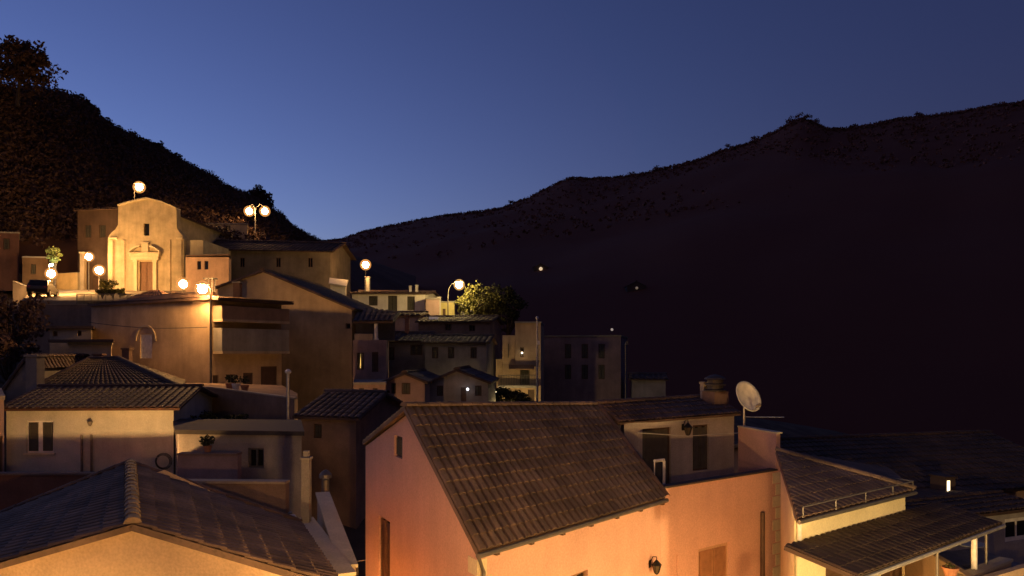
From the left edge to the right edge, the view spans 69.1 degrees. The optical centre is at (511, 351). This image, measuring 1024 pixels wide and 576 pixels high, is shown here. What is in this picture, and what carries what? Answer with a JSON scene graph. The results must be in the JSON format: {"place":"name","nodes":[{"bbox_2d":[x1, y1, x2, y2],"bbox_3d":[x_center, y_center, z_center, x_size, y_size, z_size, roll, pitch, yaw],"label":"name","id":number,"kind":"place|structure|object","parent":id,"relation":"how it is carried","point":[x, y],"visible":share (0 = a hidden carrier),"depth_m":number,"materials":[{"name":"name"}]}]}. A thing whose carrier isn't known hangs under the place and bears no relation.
{"place":"outdoors","nodes":[
{"label":"outdoors","id":0,"kind":"place"},
{"bbox_2d":[22,290,195,303],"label":"piazza","id":1,"kind":"structure","parent":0,"point":[66,297],"depth_m":67.46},
{"bbox_2d":[26,280,58,296],"bbox_3d":[-41.581,-5.585,65.981,1.690,1.450,4.000,0,0,-19],"label":"parked car","id":2,"kind":"object","parent":1,"relation":"on","point":[37,288],"visible":0.89,"depth_m":64.47,"materials":[{"name":"paint"}]},
{"bbox_2d":[44,268,57,280],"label":"street lamp","id":3,"kind":"object","parent":1,"relation":"on","point":[51,273],"visible":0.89,"depth_m":69.66,"materials":[{"name":"glass"}]},
{"bbox_2d":[83,252,94,290],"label":"street lamp","id":4,"kind":"object","parent":1,"relation":"on","point":[88,257],"visible":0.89,"depth_m":78.72,"materials":[{"name":"glass"}]},
{"bbox_2d":[93,265,105,289],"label":"street lamp","id":5,"kind":"object","parent":1,"relation":"on","point":[99,270],"visible":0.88,"depth_m":72.64,"materials":[{"name":"glass"}]},
{"bbox_2d":[98,279,118,288],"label":"shrub","id":6,"kind":"object","parent":1,"relation":"on","point":[104,284],"visible":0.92,"depth_m":70.77,"materials":[{"name":"green plant"}]},
{"bbox_2d":[0,99,415,297],"bbox_3d":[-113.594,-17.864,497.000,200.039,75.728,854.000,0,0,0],"label":"wooded hill","id":7,"kind":"structure","parent":0,"point":[383,277],"depth_m":113.06,"materials":[{"name":"plant"}]},
{"bbox_2d":[0,34,68,106],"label":"spreading tree","id":8,"kind":"object","parent":7,"relation":"on","point":[25,64],"visible":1,"depth_m":103.34,"materials":[{"name":"green plant"}]},
{"bbox_2d":[133,181,145,199],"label":"street lamp","id":9,"kind":"object","parent":7,"relation":"on","point":[139,186],"visible":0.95,"depth_m":91.05,"materials":[{"name":"glass"}]},
{"bbox_2d":[0,81,326,248],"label":"woodland","id":10,"kind":"object","parent":7,"relation":"on","point":[74,115],"visible":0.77,"depth_m":111.25,"materials":[{"name":"green plant"}]},
{"bbox_2d":[245,184,274,206],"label":"round tree","id":11,"kind":"object","parent":7,"relation":"on","point":[259,192],"visible":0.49,"depth_m":233.49,"materials":[{"name":"green plant"}]},
{"bbox_2d":[0,273,845,575],"bbox_3d":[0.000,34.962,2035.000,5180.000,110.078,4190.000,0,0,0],"label":"ground","id":12,"kind":"structure","parent":0,"point":[356,537],"depth_m":86.29,"materials":[{"name":"soil"}]},
{"bbox_2d":[0,388,4,471],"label":"flat roof house","id":13,"kind":"structure","parent":12,"relation":"on","point":[2,397],"depth_m":29.60,"materials":[{"name":"paint"}]},
{"bbox_2d":[0,436,2,471],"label":"door","id":14,"kind":"structure","parent":13,"relation":"in","point":[1,437],"depth_m":29.65,"materials":[{"name":"brown wood"}]},
{"bbox_2d":[0,304,12,331],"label":"road tree","id":15,"kind":"object","parent":12,"relation":"on","point":[3,325],"visible":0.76,"depth_m":50.63,"materials":[{"name":"green plant"}]},
{"bbox_2d":[0,232,19,290],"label":"hill house","id":16,"kind":"structure","parent":12,"relation":"on","point":[9,257],"depth_m":84.36,"materials":[{"name":"paint"}]},
{"bbox_2d":[12,281,26,307],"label":"road wall","id":17,"kind":"structure","parent":12,"relation":"on","point":[19,292],"depth_m":73.84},
{"bbox_2d":[0,329,41,384],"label":"garden tree","id":18,"kind":"object","parent":12,"relation":"on","point":[17,351],"visible":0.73,"depth_m":44.80,"materials":[{"name":"green plant"}]},
{"bbox_2d":[0,289,52,372],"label":"road tree","id":19,"kind":"object","parent":12,"relation":"on","point":[27,314],"visible":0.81,"depth_m":52.26,"materials":[{"name":"green plant"}]},
{"bbox_2d":[22,256,48,284],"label":"hill house","id":20,"kind":"structure","parent":12,"relation":"on","point":[34,267],"depth_m":82.24,"materials":[{"name":"paint"}]},
{"bbox_2d":[1,353,89,401],"bbox_3d":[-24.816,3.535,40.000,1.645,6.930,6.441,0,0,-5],"label":"gable house","id":21,"kind":"structure","parent":12,"relation":"on","point":[14,386],"depth_m":37.00,"materials":[{"name":"paint"}]},
{"bbox_2d":[0,472,94,509],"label":"wall","id":22,"kind":"structure","parent":12,"relation":"on","point":[17,487],"depth_m":25.17,"materials":[{"name":"concrete"}]},
{"bbox_2d":[45,246,62,287],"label":"floodlit tree","id":23,"kind":"object","parent":12,"relation":"on","point":[54,253],"visible":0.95,"depth_m":77.98,"materials":[{"name":"green plant"}]},
{"bbox_2d":[24,304,90,353],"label":"square parapet","id":24,"kind":"structure","parent":12,"relation":"on","point":[69,314],"depth_m":59.77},
{"bbox_2d":[76,294,129,303],"bbox_3d":[-33.384,-4.269,60.900,4.558,1.013,0.080,0,0,0],"label":"railing","id":25,"kind":"object","parent":24,"relation":"on","point":[111,297],"visible":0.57,"depth_m":60.88,"materials":[{"name":"metal"}]},
{"bbox_2d":[50,272,79,289],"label":"square wall","id":26,"kind":"structure","parent":12,"relation":"on","point":[67,281],"depth_m":84.31,"materials":[{"name":"paint"}]},
{"bbox_2d":[45,326,95,353],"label":"house","id":27,"kind":"structure","parent":12,"relation":"on","point":[71,332],"depth_m":47.78,"materials":[{"name":"paint"}]},
{"bbox_2d":[48,339,113,356],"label":"house","id":28,"kind":"structure","parent":12,"relation":"on","point":[90,347],"depth_m":43.10,"materials":[{"name":"paint"}]},
{"bbox_2d":[79,252,86,289],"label":"gate pillar","id":29,"kind":"structure","parent":12,"relation":"on","point":[83,274],"depth_m":83.16,"materials":[{"name":"paint"}]},
{"bbox_2d":[74,207,117,289],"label":"hill house","id":30,"kind":"structure","parent":12,"relation":"on","point":[97,227],"depth_m":84.57,"materials":[{"name":"paint"}]},
{"bbox_2d":[4,383,217,473],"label":"pale house","id":31,"kind":"structure","parent":12,"relation":"on","point":[73,427],"depth_m":30.26,"materials":[{"name":"white paint"}]},
{"bbox_2d":[23,355,46,391],"bbox_3d":[-22.622,3.062,35.300,0.640,5.875,0.720,0,0,0],"label":"chimney stack","id":32,"kind":"object","parent":31,"relation":"on","point":[35,370],"visible":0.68,"depth_m":35.00,"materials":[{"name":"paint"}]},
{"bbox_2d":[23,421,55,454],"bbox_3d":[-19.084,3.464,30.110,1.221,1.362,0.240,0,0,-3],"label":"window","id":33,"kind":"structure","parent":31,"relation":"in","point":[40,433],"depth_m":30.13,"materials":[{"name":"white paint"}]},
{"bbox_2d":[45,348,185,383],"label":"hip house","id":34,"kind":"structure","parent":12,"relation":"on","point":[104,369],"depth_m":37.93,"materials":[{"name":"black tile"}]},
{"bbox_2d":[126,290,167,298],"bbox_3d":[-31.161,-3.477,65.149,4.212,3.953,4.430,0,0,0],"label":"kiosk","id":35,"kind":"object","parent":12,"relation":"on","point":[149,293],"visible":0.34,"depth_m":64.17,"materials":[{"name":"tile"}]},
{"bbox_2d":[0,459,337,575],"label":"gable house","id":36,"kind":"structure","parent":12,"relation":"on","point":[130,517],"depth_m":13.82,"materials":[{"name":"tile"}]},
{"bbox_2d":[108,197,237,290],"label":"church","id":37,"kind":"structure","parent":12,"relation":"on","point":[152,243],"depth_m":80.00,"materials":[{"name":"stone"}]},
{"bbox_2d":[141,262,151,290],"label":"door","id":38,"kind":"structure","parent":37,"relation":"in","point":[146,267],"depth_m":80.20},
{"bbox_2d":[176,278,189,292],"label":"street lamp","id":39,"kind":"object","parent":12,"relation":"on","point":[183,284],"visible":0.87,"depth_m":65.62,"materials":[{"name":"glass"}]},
{"bbox_2d":[87,291,293,384],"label":"balcony block","id":40,"kind":"structure","parent":12,"relation":"on","point":[250,337],"depth_m":47.90,"materials":[{"name":"white paint"}]},
{"bbox_2d":[141,334,151,357],"bbox_3d":[-23.958,-0.367,48.898,1.198,1.570,0.060,0,0,28],"label":"door","id":41,"kind":"structure","parent":40,"relation":"in","point":[146,340],"depth_m":48.90,"materials":[{"name":"white paint"}]},
{"bbox_2d":[232,281,242,297],"bbox_3d":[-21.023,-1.687,57.000,0.640,7.374,0.640,0,0,0],"label":"chimney stack","id":42,"kind":"object","parent":40,"relation":"on","point":[237,289],"visible":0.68,"depth_m":56.75,"materials":[{"name":"brick"}]},
{"bbox_2d":[261,366,275,384],"bbox_3d":[-16.312,1.921,49.704,0.060,1.917,1.278,0,0,34],"label":"door","id":43,"kind":"structure","parent":40,"relation":"in","point":[268,375],"depth_m":49.72,"materials":[{"name":"brown wood"}]},
{"bbox_2d":[194,281,211,382],"bbox_3d":[-18.860,-0.417,45.353,0.940,7.835,1.054,0,0,-34],"label":"street lamp","id":44,"kind":"object","parent":12,"relation":"on","point":[202,288],"visible":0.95,"depth_m":45.14,"materials":[{"name":"paint"}]},
{"bbox_2d":[185,254,231,295],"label":"church annex","id":45,"kind":"object","parent":12,"relation":"on","point":[201,267],"visible":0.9,"depth_m":76.54,"materials":[{"name":"paint"}]},
{"bbox_2d":[177,452,241,478],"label":"wall","id":46,"kind":"structure","parent":12,"relation":"on","point":[209,465],"depth_m":25.80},
{"bbox_2d":[199,434,214,451],"bbox_3d":[-10.666,3.184,26.071,0.525,0.636,0.566,0,0,0],"label":"potted plant","id":47,"kind":"object","parent":46,"relation":"on","point":[205,443],"visible":1,"depth_m":25.97,"materials":[{"name":"green plant"}]},
{"bbox_2d":[198,410,221,418],"bbox_3d":[-13.226,3.312,33.039,1.148,1.503,1.470,0,0,36],"label":"bush","id":48,"kind":"object","parent":12,"relation":"on","point":[206,415],"visible":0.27,"depth_m":32.90,"materials":[{"name":"green plant"}]},
{"bbox_2d":[206,223,248,239],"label":"terrace house","id":49,"kind":"structure","parent":12,"relation":"on","point":[241,227],"depth_m":98.36,"materials":[{"name":"brown paint"}]},
{"bbox_2d":[222,413,248,418],"bbox_3d":[-12.504,3.434,33.204,1.360,1.412,1.155,0,0,0],"label":"bush","id":50,"kind":"object","parent":12,"relation":"on","point":[239,416],"visible":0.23,"depth_m":33.27,"materials":[{"name":"green plant"}]},
{"bbox_2d":[173,419,303,517],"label":"yard building","id":51,"kind":"structure","parent":12,"relation":"on","point":[270,448],"depth_m":26.88,"materials":[{"name":"paint"}]},
{"bbox_2d":[249,448,263,467],"bbox_3d":[-9.215,3.821,26.930,0.605,0.717,0.060,0,0,7],"label":"window","id":52,"kind":"structure","parent":51,"relation":"in","point":[256,455],"depth_m":26.92,"materials":[{"name":"glass"}]},
{"bbox_2d":[189,479,289,513],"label":"yard wall","id":53,"kind":"structure","parent":12,"relation":"on","point":[272,493],"depth_m":20.38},
{"bbox_2d":[188,383,297,419],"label":"terrace wall","id":54,"kind":"structure","parent":12,"relation":"on","point":[256,401],"depth_m":36.52,"materials":[{"name":"paint"}]},
{"bbox_2d":[244,204,269,233],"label":"street lamp","id":55,"kind":"object","parent":12,"relation":"on","point":[250,211],"visible":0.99,"depth_m":100.56,"materials":[{"name":"beige"}]},
{"bbox_2d":[213,239,356,296],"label":"long building","id":56,"kind":"structure","parent":12,"relation":"on","point":[321,262],"depth_m":89.66,"materials":[{"name":"paint"}]},
{"bbox_2d":[285,369,290,419],"bbox_3d":[-10.116,3.387,33.600,0.300,5.226,0.285,0,0,0],"label":"flue pole","id":57,"kind":"object","parent":12,"relation":"on","point":[287,371],"visible":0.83,"depth_m":33.55,"materials":[{"name":"metal"}]},
{"bbox_2d":[215,268,378,411],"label":"gable house","id":58,"kind":"structure","parent":12,"relation":"on","point":[318,359],"depth_m":57.26,"materials":[{"name":"paint"}]},
{"bbox_2d":[300,517,355,575],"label":"lane wall","id":59,"kind":"structure","parent":12,"relation":"on","point":[339,562],"depth_m":16.48,"materials":[{"name":"paint"}]},
{"bbox_2d":[300,450,312,522],"bbox_3d":[-5.361,4.787,19.400,0.260,4.425,0.300,0,0,0],"label":"chimney stack","id":60,"kind":"object","parent":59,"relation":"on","point":[305,458],"visible":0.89,"depth_m":19.28,"materials":[{"name":"paint"}]},
{"bbox_2d":[315,492,357,575],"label":"stair wall","id":61,"kind":"structure","parent":12,"relation":"on","point":[329,521],"depth_m":18.70,"materials":[{"name":"paint"}]},
{"bbox_2d":[319,470,331,491],"bbox_3d":[-5.712,5.305,22.800,0.400,3.390,0.400,0,0,0],"label":"vent pipe","id":62,"kind":"object","parent":61,"relation":"on","point":[324,475],"visible":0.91,"depth_m":22.70,"materials":[{"name":"paint"}]},
{"bbox_2d":[329,278,347,295],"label":"roof shed","id":63,"kind":"structure","parent":12,"relation":"on","point":[338,285],"depth_m":84.40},
{"bbox_2d":[292,389,402,528],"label":"lane house","id":64,"kind":"structure","parent":12,"relation":"on","point":[339,425],"depth_m":32.64,"materials":[{"name":"paint"}]},
{"bbox_2d":[315,424,321,437],"bbox_3d":[-8.510,3.480,32.773,0.412,0.629,0.120,0,0,21],"label":"window","id":65,"kind":"structure","parent":64,"relation":"in","point":[318,427],"depth_m":32.73,"materials":[{"name":"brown wood"}]},
{"bbox_2d":[360,259,370,291],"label":"street lamp","id":66,"kind":"object","parent":12,"relation":"on","point":[365,264],"visible":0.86,"depth_m":87.61,"materials":[{"name":"glass"}]},
{"bbox_2d":[353,379,386,389],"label":"box house","id":67,"kind":"structure","parent":12,"relation":"on","point":[374,384],"depth_m":48.25,"materials":[{"name":"paint"}]},
{"bbox_2d":[353,307,400,388],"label":"porch house","id":68,"kind":"structure","parent":12,"relation":"on","point":[374,335],"depth_m":53.44,"materials":[{"name":"paint"}]},
{"bbox_2d":[357,353,363,369],"bbox_3d":[-10.841,0.657,53.200,0.500,1.195,0.120,0,0,-12],"label":"window","id":69,"kind":"structure","parent":68,"relation":"in","point":[360,356],"depth_m":53.18,"materials":[{"name":"yellow glass"}]},
{"bbox_2d":[372,352,377,371],"bbox_3d":[-9.829,0.717,53.440,0.447,1.430,0.060,0,0,-12],"label":"window","id":70,"kind":"structure","parent":68,"relation":"in","point":[374,354],"depth_m":53.41,"materials":[{"name":"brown wood"}]},
{"bbox_2d":[347,285,442,310],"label":"white house","id":71,"kind":"structure","parent":12,"relation":"on","point":[410,299],"depth_m":86.34,"materials":[{"name":"paint"}]},
{"bbox_2d":[388,296,396,310],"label":"window","id":72,"kind":"structure","parent":71,"relation":"in","point":[392,300],"depth_m":86.33,"materials":[{"name":"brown wood"}]},
{"bbox_2d":[407,296,414,309],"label":"window","id":73,"kind":"structure","parent":71,"relation":"in","point":[410,299],"depth_m":86.46,"materials":[{"name":"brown wood"}]},
{"bbox_2d":[382,368,438,401],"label":"gable house","id":74,"kind":"structure","parent":12,"relation":"on","point":[411,385],"depth_m":50.00,"materials":[{"name":"paint"}]},
{"bbox_2d":[389,315,435,377],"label":"dim house","id":75,"kind":"structure","parent":12,"relation":"on","point":[406,350],"depth_m":62.34,"materials":[{"name":"paint"}]},
{"bbox_2d":[410,345,421,354],"bbox_3d":[-8.030,-0.168,62.489,0.994,0.868,0.120,0,0,-8],"label":"window","id":76,"kind":"structure","parent":75,"relation":"in","point":[414,349],"depth_m":62.46,"materials":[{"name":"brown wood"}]},
{"bbox_2d":[395,310,429,330],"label":"rose house","id":77,"kind":"structure","parent":12,"relation":"on","point":[414,316],"depth_m":74.74,"materials":[{"name":"paint"}]},
{"bbox_2d":[425,298,439,314],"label":"house","id":78,"kind":"structure","parent":12,"relation":"on","point":[432,306],"depth_m":85.10,"materials":[{"name":"paint"}]},
{"bbox_2d":[437,297,455,314],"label":"yellow house","id":79,"kind":"structure","parent":12,"relation":"on","point":[443,307],"depth_m":87.06,"materials":[{"name":"paint"}]},
{"bbox_2d":[447,279,464,314],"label":"street lamp","id":80,"kind":"object","parent":12,"relation":"on","point":[459,284],"visible":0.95,"depth_m":80.90,"materials":[{"name":"paint"}]},
{"bbox_2d":[420,334,497,375],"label":"long house","id":81,"kind":"structure","parent":12,"relation":"on","point":[445,353],"depth_m":60.84,"materials":[{"name":"paint"}]},
{"bbox_2d":[415,315,503,376],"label":"dark house","id":82,"kind":"structure","parent":12,"relation":"on","point":[465,324],"depth_m":71.79,"materials":[{"name":"paint"}]},
{"bbox_2d":[430,365,499,401],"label":"gable house","id":83,"kind":"structure","parent":12,"relation":"on","point":[467,383],"depth_m":52.30,"materials":[{"name":"paint"}]},
{"bbox_2d":[455,280,509,321],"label":"lit tree","id":84,"kind":"object","parent":12,"relation":"on","point":[487,301],"visible":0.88,"depth_m":82.30,"materials":[{"name":"green plant"}]},
{"bbox_2d":[496,388,517,401],"bbox_3d":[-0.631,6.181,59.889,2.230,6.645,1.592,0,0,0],"label":"bush","id":85,"kind":"object","parent":12,"relation":"on","point":[509,397],"visible":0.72,"depth_m":59.57,"materials":[{"name":"green plant"}]},
{"bbox_2d":[490,283,528,334],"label":"shade tree","id":86,"kind":"object","parent":12,"relation":"on","point":[517,304],"visible":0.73,"depth_m":84.72,"materials":[{"name":"green plant"}]},
{"bbox_2d":[497,386,524,401],"bbox_3d":[-0.091,6.085,60.026,2.309,6.836,2.000,0,0,0],"label":"bush","id":87,"kind":"object","parent":12,"relation":"on","point":[505,390],"visible":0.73,"depth_m":59.43,"materials":[{"name":"green plant"}]},
{"bbox_2d":[496,322,543,401],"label":"tower house","id":88,"kind":"structure","parent":12,"relation":"on","point":[516,367],"depth_m":66.00,"materials":[{"name":"paint"}]},
{"bbox_2d":[520,370,529,384],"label":"window","id":89,"kind":"structure","parent":88,"relation":"in","point":[522,372],"depth_m":66.05,"materials":[{"name":"brown wood"}]},
{"bbox_2d":[535,316,539,400],"bbox_3d":[1.997,4.605,57.987,0.335,14.789,0.295,0,0,0],"label":"utility pole","id":90,"kind":"object","parent":12,"relation":"on","point":[537,341],"visible":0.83,"depth_m":57.93,"materials":[{"name":"white paint"}]},
{"bbox_2d":[362,374,781,575],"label":"pink house","id":91,"kind":"structure","parent":12,"relation":"on","point":[528,488],"depth_m":20.16,"materials":[{"name":"paint"}]},
{"bbox_2d":[381,517,389,575],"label":"window","id":92,"kind":"structure","parent":91,"relation":"in","point":[385,524],"depth_m":20.69,"materials":[{"name":"brown wood"}]},
{"bbox_2d":[396,436,401,456],"bbox_3d":[-2.922,2.499,19.659,0.110,0.566,0.626,0,0,-28],"label":"window","id":93,"kind":"structure","parent":91,"relation":"in","point":[399,439],"depth_m":19.73,"materials":[{"name":"brown wood"}]},
{"bbox_2d":[642,427,668,483],"bbox_3d":[4.729,3.613,24.656,1.269,2.204,0.060,0,0,-32],"label":"door","id":94,"kind":"structure","parent":91,"relation":"in","point":[654,446],"depth_m":24.69,"materials":[{"name":"brown wood"}]},
{"bbox_2d":[693,424,706,470],"bbox_3d":[6.458,3.293,25.705,0.766,1.567,0.120,0,0,-32],"label":"window","id":95,"kind":"structure","parent":91,"relation":"in","point":[699,442],"depth_m":25.67,"materials":[{"name":"brown wood"}]},
{"bbox_2d":[698,542,726,575],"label":"door","id":96,"kind":"structure","parent":91,"relation":"in","point":[712,560],"depth_m":22.31,"materials":[{"name":"brown wood"}]},
{"bbox_2d":[736,381,760,425],"bbox_3d":[8.167,1.877,25.675,0.821,1.746,1.064,0,0,19],"label":"satellite dish","id":97,"kind":"object","parent":91,"relation":"attached to","point":[748,396],"visible":0.99,"depth_m":25.70,"materials":[{"name":"paint"}]},
{"bbox_2d":[544,328,627,433],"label":"dark building","id":98,"kind":"structure","parent":12,"relation":"on","point":[584,367],"depth_m":76.03,"materials":[{"name":"paint"}]},
{"bbox_2d":[628,372,668,397],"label":"house","id":99,"kind":"structure","parent":12,"relation":"on","point":[648,384],"depth_m":71.68,"materials":[{"name":"paint"}]},
{"bbox_2d":[734,430,1023,564],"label":"broad roof house","id":100,"kind":"structure","parent":12,"relation":"on","point":[983,459],"depth_m":32.85,"materials":[{"name":"black tile"}]},
{"bbox_2d":[775,446,1005,575],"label":"canopy house","id":101,"kind":"structure","parent":12,"relation":"on","point":[839,517],"depth_m":19.25,"materials":[{"name":"tile"}]},
{"bbox_2d":[881,567,901,575],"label":"window","id":102,"kind":"structure","parent":101,"relation":"in","point":[897,572],"depth_m":20.73,"materials":[{"name":"brown wood"}]},
{"bbox_2d":[928,473,957,490],"bbox_3d":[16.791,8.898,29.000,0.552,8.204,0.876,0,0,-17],"label":"stair tower","id":103,"kind":"structure","parent":12,"relation":"on","point":[941,481],"depth_m":28.77,"materials":[{"name":"paint"}]},
{"bbox_2d":[905,486,1023,563],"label":"pale house","id":104,"kind":"structure","parent":12,"relation":"on","point":[1007,510],"depth_m":26.11,"materials":[{"name":"brown paint"}]},
{"bbox_2d":[1005,517,1023,541],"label":"window","id":105,"kind":"structure","parent":104,"relation":"in","point":[1014,529],"depth_m":26.17,"materials":[{"name":"white paint"}]},
{"bbox_2d":[905,549,1023,575],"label":"roof terrace","id":106,"kind":"structure","parent":12,"relation":"on","point":[926,566],"depth_m":21.92,"materials":[{"name":"tile"}]},
{"bbox_2d":[959,541,984,568],"bbox_3d":[14.200,6.283,23.000,0.880,0.730,0.880,0,0,0],"label":"round table","id":107,"kind":"object","parent":106,"relation":"on","point":[980,545],"visible":0.43,"depth_m":22.87,"materials":[{"name":"paint"}]},
{"bbox_2d":[957,557,1012,575],"bbox_3d":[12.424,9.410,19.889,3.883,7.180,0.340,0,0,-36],"label":"veranda","id":108,"kind":"object","parent":106,"relation":"on","point":[996,564],"visible":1,"depth_m":20.28,"materials":[{"name":"stone"}]},
{"bbox_2d":[941,562,958,575],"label":"plant pot","id":109,"kind":"object","parent":108,"relation":"on","point":[949,569],"visible":1,"depth_m":18.90,"materials":[{"name":"ceramic"}]},
{"bbox_2d":[0,0,1023,240],"label":"sky","id":110,"kind":"structure","parent":0,"point":[356,116],"materials":[{"name":"blue"}]},
{"bbox_2d":[334,105,1023,445],"bbox_3d":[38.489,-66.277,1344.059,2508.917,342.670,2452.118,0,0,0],"label":"mountain","id":111,"kind":"structure","parent":0,"point":[852,298],"depth_m":318.57,"materials":[{"name":"soil"}]},
{"bbox_2d":[623,280,645,291],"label":"farm house","id":112,"kind":"structure","parent":111,"relation":"on","point":[636,285],"depth_m":316.95,"materials":[{"name":"ceramic"}]},
{"bbox_2d":[324,99,1023,259],"bbox_3d":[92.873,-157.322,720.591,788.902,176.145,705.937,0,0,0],"label":"mountain scrub","id":113,"kind":"object","parent":111,"relation":"on","point":[920,116],"visible":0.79,"depth_m":667.72,"materials":[{"name":"plant"}]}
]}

